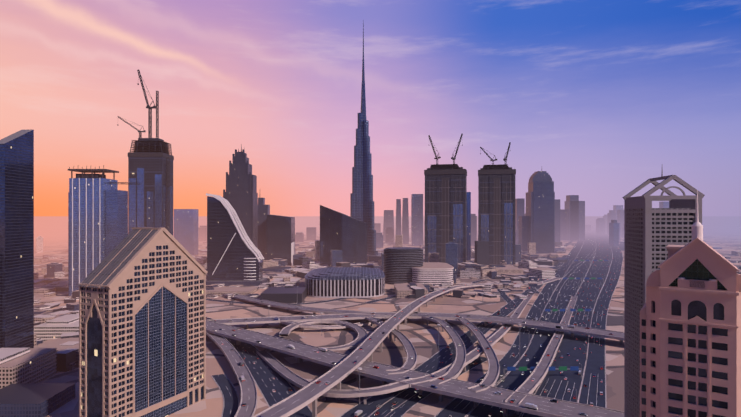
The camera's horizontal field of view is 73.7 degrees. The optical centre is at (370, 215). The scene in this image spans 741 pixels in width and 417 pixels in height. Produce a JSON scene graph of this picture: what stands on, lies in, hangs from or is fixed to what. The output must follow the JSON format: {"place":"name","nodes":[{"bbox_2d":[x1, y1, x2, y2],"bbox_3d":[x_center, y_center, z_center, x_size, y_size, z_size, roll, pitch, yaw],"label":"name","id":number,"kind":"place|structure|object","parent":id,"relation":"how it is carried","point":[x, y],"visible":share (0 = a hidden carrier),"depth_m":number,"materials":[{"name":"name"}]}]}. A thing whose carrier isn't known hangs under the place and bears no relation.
{"place":"outdoors","nodes":[
{"label":"outdoors","id":0,"kind":"place"},
{"bbox_2d":[78,227,207,416],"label":"gabled tower","id":1,"kind":"structure","parent":0,"point":[142,321],"depth_m":477.28,"materials":[{"name":"beige concrete"}]},
{"bbox_2d":[0,0,740,215],"label":"sky","id":2,"kind":"structure","parent":0,"point":[602,97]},
{"bbox_2d":[34,216,740,416],"bbox_3d":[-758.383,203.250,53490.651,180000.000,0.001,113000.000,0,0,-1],"label":"ground","id":3,"kind":"structure","parent":0,"point":[722,232],"depth_m":888.13,"materials":[{"name":"beige sand"}]},
{"bbox_2d":[0,247,522,416],"bbox_3d":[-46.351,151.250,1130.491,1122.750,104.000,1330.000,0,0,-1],"label":"low-rise buildings","id":4,"kind":"structure","parent":3,"relation":"on","point":[25,373],"depth_m":1162.03,"materials":[{"name":"grey concrete"}]},
{"bbox_2d":[0,23,668,347],"bbox_3d":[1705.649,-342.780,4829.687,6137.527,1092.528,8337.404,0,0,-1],"label":"skyline","id":5,"kind":"structure","parent":3,"relation":"on","point":[244,233],"depth_m":1486.06,"materials":[{"name":"blue glass"}]},
{"bbox_2d":[320,205,366,265],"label":"tower","id":6,"kind":"structure","parent":3,"relation":"on","point":[346,234],"depth_m":1940.69,"materials":[{"name":"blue glass"}]},
{"bbox_2d":[34,222,740,371],"bbox_3d":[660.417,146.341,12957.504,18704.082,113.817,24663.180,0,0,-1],"label":"low-rise buildings","id":7,"kind":"structure","parent":3,"relation":"on","point":[533,264],"depth_m":1602.77,"materials":[{"name":"beige concrete"}]},
{"bbox_2d":[622,170,704,416],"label":"high-rise tower","id":8,"kind":"structure","parent":3,"relation":"on","point":[650,233],"depth_m":410.60,"materials":[{"name":"concrete"}]},
{"bbox_2d":[206,216,623,416],"bbox_3d":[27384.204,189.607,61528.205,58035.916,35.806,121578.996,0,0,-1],"label":"roads","id":9,"kind":"structure","parent":0,"point":[267,366],"depth_m":681.00,"materials":[{"name":"grey asphalt"}]},
{"bbox_2d":[206,242,620,416],"bbox_3d":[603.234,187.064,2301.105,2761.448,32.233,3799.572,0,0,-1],"label":"traffic","id":10,"kind":"object","parent":9,"relation":"on","point":[357,413],"visible":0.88,"depth_m":681.01,"materials":[{"name":"white paint"}]},
{"bbox_2d":[268,248,609,407],"bbox_3d":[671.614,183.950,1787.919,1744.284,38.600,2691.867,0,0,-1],"label":"street lights","id":11,"kind":"object","parent":9,"relation":"on","point":[565,368],"visible":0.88,"depth_m":743.67,"materials":[{"name":"grey metal"}]},
{"bbox_2d":[424,133,466,262],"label":"construction tower","id":12,"kind":"structure","parent":0,"point":[445,203],"depth_m":1835.87,"materials":[{"name":"concrete"}]},
{"bbox_2d":[478,142,515,264],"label":"construction tower","id":13,"kind":"structure","parent":0,"point":[496,207],"depth_m":1941.91,"materials":[{"name":"concrete"}]},
{"bbox_2d":[640,190,740,416],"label":"pink tower","id":14,"kind":"structure","parent":0,"point":[690,338],"depth_m":126.29,"materials":[{"name":"pink concrete"}]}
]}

